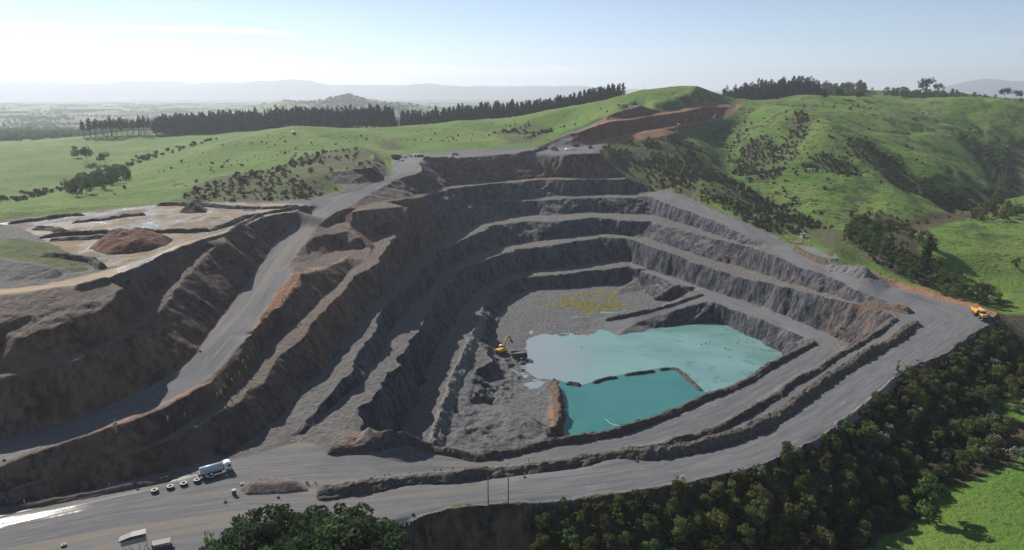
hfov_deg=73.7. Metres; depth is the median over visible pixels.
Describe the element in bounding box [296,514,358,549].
grove tree
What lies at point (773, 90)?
pine tree
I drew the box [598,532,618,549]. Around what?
tree
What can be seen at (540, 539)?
tree
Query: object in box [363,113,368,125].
pine tree
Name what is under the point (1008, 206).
hedge tree
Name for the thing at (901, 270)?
roadside tree
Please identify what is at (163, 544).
steel grid rack
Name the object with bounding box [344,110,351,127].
pine tree
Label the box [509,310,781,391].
settling pond
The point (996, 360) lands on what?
silvery tree
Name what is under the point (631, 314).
earth bund
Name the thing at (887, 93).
hollow tree
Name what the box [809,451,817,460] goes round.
broadleaf tree
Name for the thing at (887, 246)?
roadside tree
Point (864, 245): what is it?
roadside tree
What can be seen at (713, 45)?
sky
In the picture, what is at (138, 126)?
bare pine
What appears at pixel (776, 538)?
broadleaf tree
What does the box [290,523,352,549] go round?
grove tree
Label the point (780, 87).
pine tree
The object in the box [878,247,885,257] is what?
roadside tree
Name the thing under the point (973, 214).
hedge tree
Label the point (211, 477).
tyre
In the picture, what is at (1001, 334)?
broadleaf tree
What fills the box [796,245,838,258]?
silt pond
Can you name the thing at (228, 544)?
grove tree
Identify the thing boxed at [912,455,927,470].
broadleaf tree
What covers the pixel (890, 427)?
silvery tree
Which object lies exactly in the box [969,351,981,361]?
silvery tree
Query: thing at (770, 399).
earth bund
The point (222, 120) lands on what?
pine forest
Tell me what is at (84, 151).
hill tree
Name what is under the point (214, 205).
earth bund
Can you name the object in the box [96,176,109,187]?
creek tree
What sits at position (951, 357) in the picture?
broadleaf tree
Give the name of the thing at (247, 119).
pine tree
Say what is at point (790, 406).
earth bund
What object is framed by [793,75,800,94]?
pine tree
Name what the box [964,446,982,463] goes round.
broadleaf tree
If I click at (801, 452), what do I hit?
broadleaf tree
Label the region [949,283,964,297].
roadside tree
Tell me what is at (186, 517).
haul road
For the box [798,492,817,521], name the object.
broadleaf tree
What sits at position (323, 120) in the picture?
pine tree
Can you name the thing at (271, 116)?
pine tree
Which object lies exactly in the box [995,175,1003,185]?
valley tree
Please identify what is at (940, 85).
hill tree
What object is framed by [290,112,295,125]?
pine tree
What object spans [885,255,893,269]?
roadside tree
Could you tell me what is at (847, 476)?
broadleaf tree
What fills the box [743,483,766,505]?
tree
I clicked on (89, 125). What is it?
bare pine
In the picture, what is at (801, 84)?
pine tree
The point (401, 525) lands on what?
grove tree
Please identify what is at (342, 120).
pine tree
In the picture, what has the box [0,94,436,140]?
distant woods
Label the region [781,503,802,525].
tree
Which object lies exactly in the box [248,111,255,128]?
pine tree
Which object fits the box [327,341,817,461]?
earth bund
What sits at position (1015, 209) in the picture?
hedge tree
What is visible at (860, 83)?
knoll tree
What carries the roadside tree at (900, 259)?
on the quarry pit
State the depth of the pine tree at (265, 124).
988.53 m
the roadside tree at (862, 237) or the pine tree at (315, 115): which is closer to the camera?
the roadside tree at (862, 237)
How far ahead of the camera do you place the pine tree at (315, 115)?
987.93 m
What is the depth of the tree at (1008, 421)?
253.09 m
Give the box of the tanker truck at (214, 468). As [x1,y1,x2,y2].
[197,459,232,478]
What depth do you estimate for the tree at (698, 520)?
184.85 m
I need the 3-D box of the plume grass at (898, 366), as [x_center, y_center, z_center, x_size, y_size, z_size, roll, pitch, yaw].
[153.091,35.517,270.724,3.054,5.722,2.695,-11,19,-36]
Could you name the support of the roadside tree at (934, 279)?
on the quarry pit
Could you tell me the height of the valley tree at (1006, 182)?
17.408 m
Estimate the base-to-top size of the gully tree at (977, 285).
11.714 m
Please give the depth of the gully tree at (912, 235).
449.74 m
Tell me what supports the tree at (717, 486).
on the quarry pit
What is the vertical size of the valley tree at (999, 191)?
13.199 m
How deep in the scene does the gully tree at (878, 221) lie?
517.38 m
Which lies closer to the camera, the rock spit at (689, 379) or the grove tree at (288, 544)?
the grove tree at (288, 544)
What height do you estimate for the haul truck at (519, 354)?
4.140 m
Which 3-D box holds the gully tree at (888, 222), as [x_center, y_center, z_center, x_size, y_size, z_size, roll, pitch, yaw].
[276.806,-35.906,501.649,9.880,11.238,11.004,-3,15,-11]
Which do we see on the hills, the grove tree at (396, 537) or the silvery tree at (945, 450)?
the grove tree at (396, 537)
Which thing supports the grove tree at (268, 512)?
on the hills
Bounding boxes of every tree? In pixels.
[58,179,67,190]
[68,179,77,189]
[69,183,83,195]
[70,145,78,156]
[78,147,92,160]
[78,177,94,193]
[81,173,94,182]
[93,171,102,186]
[96,152,109,164]
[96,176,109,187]
[105,171,117,181]
[110,167,121,182]
[116,164,128,180]
[120,165,131,180]
[198,532,238,549]
[204,519,249,549]
[225,513,265,537]
[230,503,296,546]
[231,521,290,549]
[240,114,246,128]
[245,113,250,128]
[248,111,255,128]
[252,107,258,127]
[257,112,264,129]
[257,510,306,548]
[258,537,311,549]
[263,114,269,127]
[266,109,271,125]
[270,114,274,126]
[272,111,280,127]
[274,109,283,125]
[280,110,286,124]
[285,114,291,125]
[288,504,330,529]
[288,520,313,547]
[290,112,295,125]
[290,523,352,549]
[294,108,301,124]
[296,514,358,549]
[298,107,304,125]
[303,110,310,125]
[309,111,314,125]
[313,108,317,126]
[315,502,346,525]
[316,518,394,549]
[317,112,322,126]
[321,112,326,126]
[325,108,333,126]
[331,111,336,125]
[331,501,383,536]
[334,115,339,126]
[335,110,341,127]
[338,111,346,126]
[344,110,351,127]
[345,519,410,549]
[349,109,354,126]
[352,111,359,125]
[359,111,364,126]
[362,517,409,549]
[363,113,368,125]
[366,108,373,127]
[372,114,377,126]
[375,106,382,126]
[384,107,391,126]
[390,111,396,126]
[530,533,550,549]
[535,512,549,534]
[548,530,560,548]
[557,496,568,509]
[561,526,579,549]
[576,509,584,525]
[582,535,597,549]
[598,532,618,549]
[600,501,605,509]
[600,514,608,531]
[611,507,624,524]
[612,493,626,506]
[616,529,632,549]
[630,517,642,535]
[631,488,642,504]
[639,513,659,536]
[640,538,661,549]
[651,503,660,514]
[665,496,681,515]
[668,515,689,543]
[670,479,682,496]
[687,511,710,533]
[698,541,717,549]
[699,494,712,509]
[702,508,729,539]
[708,534,729,549]
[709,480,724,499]
[718,508,728,519]
[723,85,730,96]
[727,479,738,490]
[727,494,740,516]
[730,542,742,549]
[732,86,738,98]
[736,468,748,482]
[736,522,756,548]
[740,87,748,98]
[742,499,771,535]
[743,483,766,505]
[748,86,755,99]
[751,462,766,475]
[754,78,761,99]
[754,87,760,99]
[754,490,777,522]
[759,79,764,99]
[759,81,769,99]
[766,512,792,540]
[766,535,785,549]
[767,79,773,98]
[771,82,777,98]
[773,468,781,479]
[776,79,784,96]
[777,494,789,510]
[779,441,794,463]
[781,78,786,95]
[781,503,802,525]
[785,80,791,96]
[788,76,796,95]
[790,546,802,549]
[792,475,808,492]
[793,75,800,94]
[794,447,804,458]
[797,531,815,549]
[798,75,803,94]
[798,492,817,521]
[801,77,810,94]
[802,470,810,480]
[807,77,814,94]
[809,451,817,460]
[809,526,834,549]
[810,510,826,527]
[816,80,821,94]
[816,457,830,477]
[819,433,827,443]
[820,484,833,496]
[821,89,827,106]
[823,452,833,465]
[828,437,841,451]
[835,88,844,94]
[836,469,859,486]
[839,497,859,525]
[840,421,855,437]
[841,453,857,471]
[842,228,854,240]
[847,227,857,238]
[850,518,872,536]
[850,520,872,544]
[851,216,864,224]
[852,225,861,237]
[854,80,864,88]
[854,233,864,246]
[854,427,867,443]
[856,91,863,99]
[856,448,864,454]
[856,509,874,528]
[858,219,866,228]
[860,229,866,237]
[861,241,868,250]
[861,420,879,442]
[863,231,872,242]
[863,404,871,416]
[864,216,870,223]
[868,250,877,261]
[869,219,883,229]
[869,240,879,251]
[870,233,880,246]
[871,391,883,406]
[871,450,885,463]
[872,223,882,233]
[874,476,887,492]
[875,431,891,449]
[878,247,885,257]
[880,242,890,248]
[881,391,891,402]
[881,423,894,431]
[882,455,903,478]
[883,87,890,95]
[883,218,894,231]
[883,233,896,245]
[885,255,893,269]
[886,403,896,418]
[891,221,901,231]
[892,474,905,492]
[894,87,900,95]
[895,252,906,266]
[895,385,904,395]
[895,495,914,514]
[896,222,910,233]
[896,240,908,253]
[896,377,903,385]
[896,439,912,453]
[898,89,907,96]
[898,262,909,274]
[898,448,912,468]
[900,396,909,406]
[903,225,913,237]
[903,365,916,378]
[903,458,923,480]
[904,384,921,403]
[905,266,917,279]
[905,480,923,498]
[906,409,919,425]
[908,229,916,240]
[909,263,923,276]
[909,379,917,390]
[909,405,923,416]
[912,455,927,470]
[912,473,950,519]
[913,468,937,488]
[915,229,934,246]
[916,235,936,282]
[916,390,929,403]
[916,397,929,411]
[918,77,936,87]
[919,368,929,379]
[920,373,940,394]
[921,435,936,455]
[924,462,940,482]
[927,277,938,287]
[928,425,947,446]
[928,449,938,462]
[932,405,947,424]
[933,83,945,89]
[933,258,944,270]
[935,269,948,284]
[935,273,947,285]
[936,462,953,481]
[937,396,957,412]
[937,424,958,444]
[939,370,949,380]
[940,448,952,457]
[940,452,951,469]
[942,284,954,297]
[944,272,964,289]
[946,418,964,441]
[947,352,963,368]
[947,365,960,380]
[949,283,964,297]
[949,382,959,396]
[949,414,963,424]
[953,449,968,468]
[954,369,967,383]
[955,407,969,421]
[955,434,967,445]
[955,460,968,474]
[957,132,967,139]
[957,386,977,405]
[958,347,965,352]
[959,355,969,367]
[960,279,968,290]
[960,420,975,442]
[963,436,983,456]
[964,417,985,433]
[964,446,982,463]
[967,208,978,220]
[967,282,988,299]
[967,376,977,390]
[968,135,979,141]
[969,140,978,147]
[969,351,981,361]
[969,362,980,367]
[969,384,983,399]
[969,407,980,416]
[969,443,989,461]
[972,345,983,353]
[972,386,997,411]
[973,127,984,138]
[973,147,983,154]
[974,339,985,346]
[974,376,986,387]
[974,398,982,405]
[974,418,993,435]
[976,290,989,303]
[977,212,985,220]
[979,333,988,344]
[981,363,991,376]
[983,201,992,212]
[983,283,995,294]
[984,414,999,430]
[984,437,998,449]
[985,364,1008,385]
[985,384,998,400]
[985,433,1001,444]
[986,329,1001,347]
[986,369,999,384]
[986,412,1000,422]
[987,203,999,214]
[987,436,1006,461]
[988,289,1003,304]
[988,357,1001,364]
[988,400,1007,416]
[989,168,998,174]
[989,195,997,207]
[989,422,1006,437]
[990,326,1004,342]
[992,135,1000,142]
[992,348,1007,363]
[993,187,1003,195]
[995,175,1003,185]
[995,178,1004,187]
[995,196,1003,204]
[997,184,1007,191]
[998,87,1011,97]
[998,178,1010,189]
[998,210,1010,219]
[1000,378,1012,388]
[1001,200,1012,210]
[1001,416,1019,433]
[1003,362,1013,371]
[1003,383,1021,403]
[1004,139,1014,148]
[1004,173,1017,185]
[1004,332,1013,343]
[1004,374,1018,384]
[1007,207,1019,216]
[1008,446,1023,462]
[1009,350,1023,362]
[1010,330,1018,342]
[1011,90,1023,96]
[1011,257,1021,267]
[1012,204,1023,217]
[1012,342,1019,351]
[1013,355,1023,368]
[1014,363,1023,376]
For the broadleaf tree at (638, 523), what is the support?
on the quarry pit
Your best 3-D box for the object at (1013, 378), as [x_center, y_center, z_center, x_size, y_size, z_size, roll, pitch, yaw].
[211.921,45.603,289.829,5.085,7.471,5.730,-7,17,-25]
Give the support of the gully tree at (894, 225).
on the hills
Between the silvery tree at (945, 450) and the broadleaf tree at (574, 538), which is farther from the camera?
the silvery tree at (945, 450)
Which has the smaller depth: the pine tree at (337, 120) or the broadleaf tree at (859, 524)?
the broadleaf tree at (859, 524)
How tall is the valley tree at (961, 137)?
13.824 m
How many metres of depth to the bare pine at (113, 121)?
945.08 m
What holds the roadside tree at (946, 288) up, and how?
on the hills
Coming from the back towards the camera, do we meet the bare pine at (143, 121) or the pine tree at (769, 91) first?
the pine tree at (769, 91)
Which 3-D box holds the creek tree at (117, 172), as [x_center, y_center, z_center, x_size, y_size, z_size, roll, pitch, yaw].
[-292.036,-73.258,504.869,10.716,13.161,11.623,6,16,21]
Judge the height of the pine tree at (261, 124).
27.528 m
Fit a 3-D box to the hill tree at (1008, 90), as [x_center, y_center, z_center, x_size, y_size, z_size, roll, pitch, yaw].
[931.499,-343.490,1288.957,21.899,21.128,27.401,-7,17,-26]
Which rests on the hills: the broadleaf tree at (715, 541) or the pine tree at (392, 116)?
the pine tree at (392, 116)
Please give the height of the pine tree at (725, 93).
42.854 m
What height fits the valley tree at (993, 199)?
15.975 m
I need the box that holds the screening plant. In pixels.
[118,528,147,549]
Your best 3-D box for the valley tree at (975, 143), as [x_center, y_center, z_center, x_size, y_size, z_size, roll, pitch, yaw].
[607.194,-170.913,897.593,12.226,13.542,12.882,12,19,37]
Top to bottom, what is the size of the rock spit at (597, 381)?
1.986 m
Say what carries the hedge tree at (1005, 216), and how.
on the hills
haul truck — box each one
[391,154,401,159]
[511,350,527,359]
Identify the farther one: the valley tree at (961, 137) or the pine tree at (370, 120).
the pine tree at (370, 120)
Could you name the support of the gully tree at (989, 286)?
on the quarry pit
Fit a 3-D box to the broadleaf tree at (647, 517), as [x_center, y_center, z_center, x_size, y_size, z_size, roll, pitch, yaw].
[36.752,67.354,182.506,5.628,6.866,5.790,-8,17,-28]
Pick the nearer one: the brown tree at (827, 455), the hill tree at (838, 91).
the brown tree at (827, 455)
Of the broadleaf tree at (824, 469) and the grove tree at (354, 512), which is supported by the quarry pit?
the broadleaf tree at (824, 469)
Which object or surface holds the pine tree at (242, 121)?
on the hills
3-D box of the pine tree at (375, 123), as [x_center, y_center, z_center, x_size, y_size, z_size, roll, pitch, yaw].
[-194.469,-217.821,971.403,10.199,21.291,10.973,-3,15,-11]
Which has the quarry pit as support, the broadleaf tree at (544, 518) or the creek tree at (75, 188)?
the broadleaf tree at (544, 518)
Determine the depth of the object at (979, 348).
302.50 m
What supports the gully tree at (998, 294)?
on the quarry pit
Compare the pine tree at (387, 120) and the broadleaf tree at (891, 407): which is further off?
the pine tree at (387, 120)
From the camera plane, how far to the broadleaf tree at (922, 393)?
259.74 m
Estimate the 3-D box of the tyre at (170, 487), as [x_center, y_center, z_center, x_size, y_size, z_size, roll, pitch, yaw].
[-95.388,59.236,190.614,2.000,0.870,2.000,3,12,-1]
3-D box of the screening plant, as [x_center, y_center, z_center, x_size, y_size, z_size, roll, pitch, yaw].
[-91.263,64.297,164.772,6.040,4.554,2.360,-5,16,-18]
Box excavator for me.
[495,334,512,354]
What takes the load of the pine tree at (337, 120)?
on the hills
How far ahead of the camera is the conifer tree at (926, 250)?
393.21 m
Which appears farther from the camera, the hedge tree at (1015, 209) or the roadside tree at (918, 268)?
the hedge tree at (1015, 209)
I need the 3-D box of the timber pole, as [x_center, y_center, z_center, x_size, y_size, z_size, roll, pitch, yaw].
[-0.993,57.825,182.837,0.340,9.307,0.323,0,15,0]
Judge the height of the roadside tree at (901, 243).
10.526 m
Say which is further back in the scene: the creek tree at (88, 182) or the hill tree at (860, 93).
the hill tree at (860, 93)
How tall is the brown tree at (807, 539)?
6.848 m
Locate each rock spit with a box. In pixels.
[565,381,581,386]
[592,376,617,383]
[624,369,654,375]
[658,367,702,390]
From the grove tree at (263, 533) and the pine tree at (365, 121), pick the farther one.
the pine tree at (365, 121)
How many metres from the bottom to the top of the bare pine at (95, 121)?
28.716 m
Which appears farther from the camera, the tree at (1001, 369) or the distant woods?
the distant woods
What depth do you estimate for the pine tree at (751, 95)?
1132.82 m
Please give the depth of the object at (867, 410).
238.80 m
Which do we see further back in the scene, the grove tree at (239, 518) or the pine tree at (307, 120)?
the pine tree at (307, 120)
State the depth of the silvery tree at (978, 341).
308.19 m
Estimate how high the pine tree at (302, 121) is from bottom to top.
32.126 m
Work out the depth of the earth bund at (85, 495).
186.72 m
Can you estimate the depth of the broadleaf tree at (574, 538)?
176.73 m
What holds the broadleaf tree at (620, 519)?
on the quarry pit
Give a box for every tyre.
[150,488,158,493]
[166,484,173,489]
[180,481,187,486]
[193,478,200,483]
[207,474,214,479]
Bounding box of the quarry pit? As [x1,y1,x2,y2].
[0,98,999,549]
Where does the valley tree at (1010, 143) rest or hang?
on the hills
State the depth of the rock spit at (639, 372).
353.11 m
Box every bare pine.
[79,119,84,136]
[85,117,93,135]
[92,119,98,135]
[110,118,116,137]
[135,121,141,135]
[140,115,146,134]
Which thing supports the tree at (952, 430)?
on the quarry pit
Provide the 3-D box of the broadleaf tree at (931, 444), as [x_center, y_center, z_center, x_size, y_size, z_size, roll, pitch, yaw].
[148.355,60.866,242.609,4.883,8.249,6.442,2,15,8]
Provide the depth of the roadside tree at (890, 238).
434.75 m
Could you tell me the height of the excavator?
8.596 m
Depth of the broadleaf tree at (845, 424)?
226.55 m
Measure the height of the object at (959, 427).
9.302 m
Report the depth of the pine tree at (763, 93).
1132.17 m
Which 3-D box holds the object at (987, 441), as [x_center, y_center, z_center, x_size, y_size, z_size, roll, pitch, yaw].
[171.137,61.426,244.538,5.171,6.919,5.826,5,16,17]
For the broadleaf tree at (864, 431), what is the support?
on the quarry pit
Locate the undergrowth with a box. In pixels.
[534,324,1023,549]
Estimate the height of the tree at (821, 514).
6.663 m
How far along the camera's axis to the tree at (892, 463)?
223.65 m
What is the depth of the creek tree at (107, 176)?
485.30 m
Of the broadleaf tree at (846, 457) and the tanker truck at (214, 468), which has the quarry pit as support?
the broadleaf tree at (846, 457)
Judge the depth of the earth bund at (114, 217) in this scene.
349.85 m
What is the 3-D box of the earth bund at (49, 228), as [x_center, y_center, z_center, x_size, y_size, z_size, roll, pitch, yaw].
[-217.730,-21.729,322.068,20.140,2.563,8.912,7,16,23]
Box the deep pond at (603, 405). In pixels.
[556,367,705,435]
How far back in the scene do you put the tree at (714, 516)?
184.51 m
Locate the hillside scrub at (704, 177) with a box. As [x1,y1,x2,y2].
[613,102,1016,233]
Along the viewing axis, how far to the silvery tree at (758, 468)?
199.32 m
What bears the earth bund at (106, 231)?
on the quarry pit
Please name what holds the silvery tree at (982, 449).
on the quarry pit
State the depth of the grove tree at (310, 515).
145.38 m
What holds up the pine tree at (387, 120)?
on the hills
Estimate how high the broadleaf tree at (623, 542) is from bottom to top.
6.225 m
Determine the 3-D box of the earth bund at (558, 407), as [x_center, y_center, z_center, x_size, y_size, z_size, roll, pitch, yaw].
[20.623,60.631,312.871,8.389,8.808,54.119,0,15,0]
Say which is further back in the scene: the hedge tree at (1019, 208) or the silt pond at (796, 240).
the hedge tree at (1019, 208)
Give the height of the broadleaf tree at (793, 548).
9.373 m
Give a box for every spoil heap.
[89,227,172,254]
[179,198,207,212]
[240,477,307,494]
[355,427,378,443]
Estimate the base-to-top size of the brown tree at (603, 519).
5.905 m
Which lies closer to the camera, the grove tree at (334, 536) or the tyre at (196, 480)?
the grove tree at (334, 536)
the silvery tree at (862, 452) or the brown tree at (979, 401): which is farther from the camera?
the brown tree at (979, 401)
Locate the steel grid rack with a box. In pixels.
[151,537,171,549]
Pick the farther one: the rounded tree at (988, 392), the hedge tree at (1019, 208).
the hedge tree at (1019, 208)
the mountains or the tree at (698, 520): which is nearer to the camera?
the tree at (698, 520)
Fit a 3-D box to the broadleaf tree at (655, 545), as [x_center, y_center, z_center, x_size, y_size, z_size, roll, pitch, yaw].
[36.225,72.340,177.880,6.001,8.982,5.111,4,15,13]
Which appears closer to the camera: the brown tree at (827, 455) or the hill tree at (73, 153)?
the brown tree at (827, 455)
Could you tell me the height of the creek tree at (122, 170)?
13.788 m
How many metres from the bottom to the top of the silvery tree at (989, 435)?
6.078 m
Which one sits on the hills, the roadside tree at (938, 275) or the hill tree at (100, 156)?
the hill tree at (100, 156)
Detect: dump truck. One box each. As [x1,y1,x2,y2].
[550,146,557,150]
[971,306,987,319]
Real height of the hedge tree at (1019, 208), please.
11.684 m
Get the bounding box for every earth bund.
[0,475,171,513]
[8,213,84,224]
[31,226,69,232]
[39,228,210,238]
[39,252,107,269]
[49,234,105,241]
[72,212,145,222]
[74,205,312,289]
[156,202,298,208]
[210,213,263,230]
[317,320,921,499]
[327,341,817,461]
[362,457,570,479]
[422,145,547,166]
[427,312,486,446]
[548,378,565,436]
[582,317,897,466]
[605,293,703,321]
[792,247,837,265]
[822,263,873,277]
[833,376,898,431]
[854,300,914,316]
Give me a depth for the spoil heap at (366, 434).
216.45 m
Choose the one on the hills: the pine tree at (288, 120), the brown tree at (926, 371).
the pine tree at (288, 120)
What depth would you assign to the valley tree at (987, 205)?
574.99 m
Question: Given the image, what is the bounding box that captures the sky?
[0,0,1023,90]
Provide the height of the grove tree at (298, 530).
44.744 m
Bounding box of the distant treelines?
[0,93,535,130]
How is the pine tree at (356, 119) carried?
on the hills
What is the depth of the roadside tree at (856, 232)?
457.81 m
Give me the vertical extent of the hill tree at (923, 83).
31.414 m
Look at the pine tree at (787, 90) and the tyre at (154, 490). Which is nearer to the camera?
the tyre at (154, 490)
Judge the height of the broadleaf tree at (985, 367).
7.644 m
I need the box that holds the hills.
[0,86,1023,549]
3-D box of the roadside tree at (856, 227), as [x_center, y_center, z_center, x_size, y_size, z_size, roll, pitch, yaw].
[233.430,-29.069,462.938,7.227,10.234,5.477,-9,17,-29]
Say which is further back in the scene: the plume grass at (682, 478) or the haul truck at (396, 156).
the haul truck at (396, 156)
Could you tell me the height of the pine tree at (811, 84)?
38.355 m
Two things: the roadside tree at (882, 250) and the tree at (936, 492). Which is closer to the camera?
the tree at (936, 492)
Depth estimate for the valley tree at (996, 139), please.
914.90 m
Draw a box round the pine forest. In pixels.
[150,80,820,133]
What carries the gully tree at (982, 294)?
on the quarry pit
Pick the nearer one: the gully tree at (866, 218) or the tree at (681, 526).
the tree at (681, 526)
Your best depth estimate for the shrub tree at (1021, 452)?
237.80 m
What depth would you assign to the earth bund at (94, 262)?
262.46 m
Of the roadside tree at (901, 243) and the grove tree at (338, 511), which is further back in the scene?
the roadside tree at (901, 243)
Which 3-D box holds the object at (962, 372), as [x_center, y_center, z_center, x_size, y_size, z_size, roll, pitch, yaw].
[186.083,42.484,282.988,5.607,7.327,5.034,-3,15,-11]
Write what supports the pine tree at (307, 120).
on the hills
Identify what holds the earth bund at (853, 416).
on the quarry pit
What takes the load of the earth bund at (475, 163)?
on the quarry pit
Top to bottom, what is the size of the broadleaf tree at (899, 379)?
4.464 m
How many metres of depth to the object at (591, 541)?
175.84 m
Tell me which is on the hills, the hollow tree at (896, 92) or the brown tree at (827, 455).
the hollow tree at (896, 92)
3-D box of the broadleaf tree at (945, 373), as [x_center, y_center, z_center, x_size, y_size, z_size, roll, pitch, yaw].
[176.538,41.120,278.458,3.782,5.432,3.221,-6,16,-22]
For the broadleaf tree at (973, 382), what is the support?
on the quarry pit
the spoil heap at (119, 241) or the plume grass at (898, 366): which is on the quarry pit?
the spoil heap at (119, 241)
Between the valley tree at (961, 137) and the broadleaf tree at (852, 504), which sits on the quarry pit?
the broadleaf tree at (852, 504)
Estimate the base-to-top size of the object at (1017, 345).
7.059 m
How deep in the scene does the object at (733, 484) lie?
194.87 m
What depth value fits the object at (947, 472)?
230.01 m
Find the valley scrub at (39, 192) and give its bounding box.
[0,138,217,201]
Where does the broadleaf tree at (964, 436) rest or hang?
on the quarry pit
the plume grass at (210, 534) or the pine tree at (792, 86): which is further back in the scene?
the pine tree at (792, 86)
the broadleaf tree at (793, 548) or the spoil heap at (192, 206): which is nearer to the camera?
the broadleaf tree at (793, 548)
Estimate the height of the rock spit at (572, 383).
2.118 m
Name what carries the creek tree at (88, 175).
on the hills
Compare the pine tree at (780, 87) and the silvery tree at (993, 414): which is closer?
the silvery tree at (993, 414)
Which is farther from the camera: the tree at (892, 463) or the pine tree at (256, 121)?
the pine tree at (256, 121)
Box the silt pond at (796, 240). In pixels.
[787,238,806,242]
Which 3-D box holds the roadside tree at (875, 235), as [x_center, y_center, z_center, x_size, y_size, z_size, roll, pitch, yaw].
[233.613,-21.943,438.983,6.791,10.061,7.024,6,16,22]
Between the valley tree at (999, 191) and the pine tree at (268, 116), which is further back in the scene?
the pine tree at (268, 116)
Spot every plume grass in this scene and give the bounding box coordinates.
[202,530,209,545]
[208,532,214,541]
[680,474,684,488]
[683,477,686,490]
[894,357,900,370]
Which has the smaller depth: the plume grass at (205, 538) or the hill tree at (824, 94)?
the plume grass at (205, 538)
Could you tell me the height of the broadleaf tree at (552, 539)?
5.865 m
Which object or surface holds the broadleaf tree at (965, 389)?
on the quarry pit
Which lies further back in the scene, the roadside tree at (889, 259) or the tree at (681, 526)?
the roadside tree at (889, 259)
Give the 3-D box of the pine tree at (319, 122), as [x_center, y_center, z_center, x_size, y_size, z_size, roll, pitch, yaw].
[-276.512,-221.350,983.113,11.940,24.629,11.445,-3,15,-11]
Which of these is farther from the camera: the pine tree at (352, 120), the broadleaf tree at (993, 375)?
the pine tree at (352, 120)
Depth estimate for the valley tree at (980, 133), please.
915.58 m
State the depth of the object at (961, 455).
236.09 m
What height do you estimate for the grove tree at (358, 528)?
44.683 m
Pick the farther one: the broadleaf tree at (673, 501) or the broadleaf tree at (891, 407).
the broadleaf tree at (891, 407)
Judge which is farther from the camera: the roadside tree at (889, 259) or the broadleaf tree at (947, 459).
the roadside tree at (889, 259)
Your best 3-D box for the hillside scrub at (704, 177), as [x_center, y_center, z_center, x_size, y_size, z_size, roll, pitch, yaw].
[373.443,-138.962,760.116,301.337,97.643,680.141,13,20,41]
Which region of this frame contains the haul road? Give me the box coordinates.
[0,143,997,549]
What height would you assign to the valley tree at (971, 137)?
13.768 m
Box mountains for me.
[0,79,1023,99]
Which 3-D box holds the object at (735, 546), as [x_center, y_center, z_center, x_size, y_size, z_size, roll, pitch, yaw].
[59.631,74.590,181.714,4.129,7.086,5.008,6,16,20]
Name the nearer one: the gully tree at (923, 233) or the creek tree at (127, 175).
the gully tree at (923, 233)

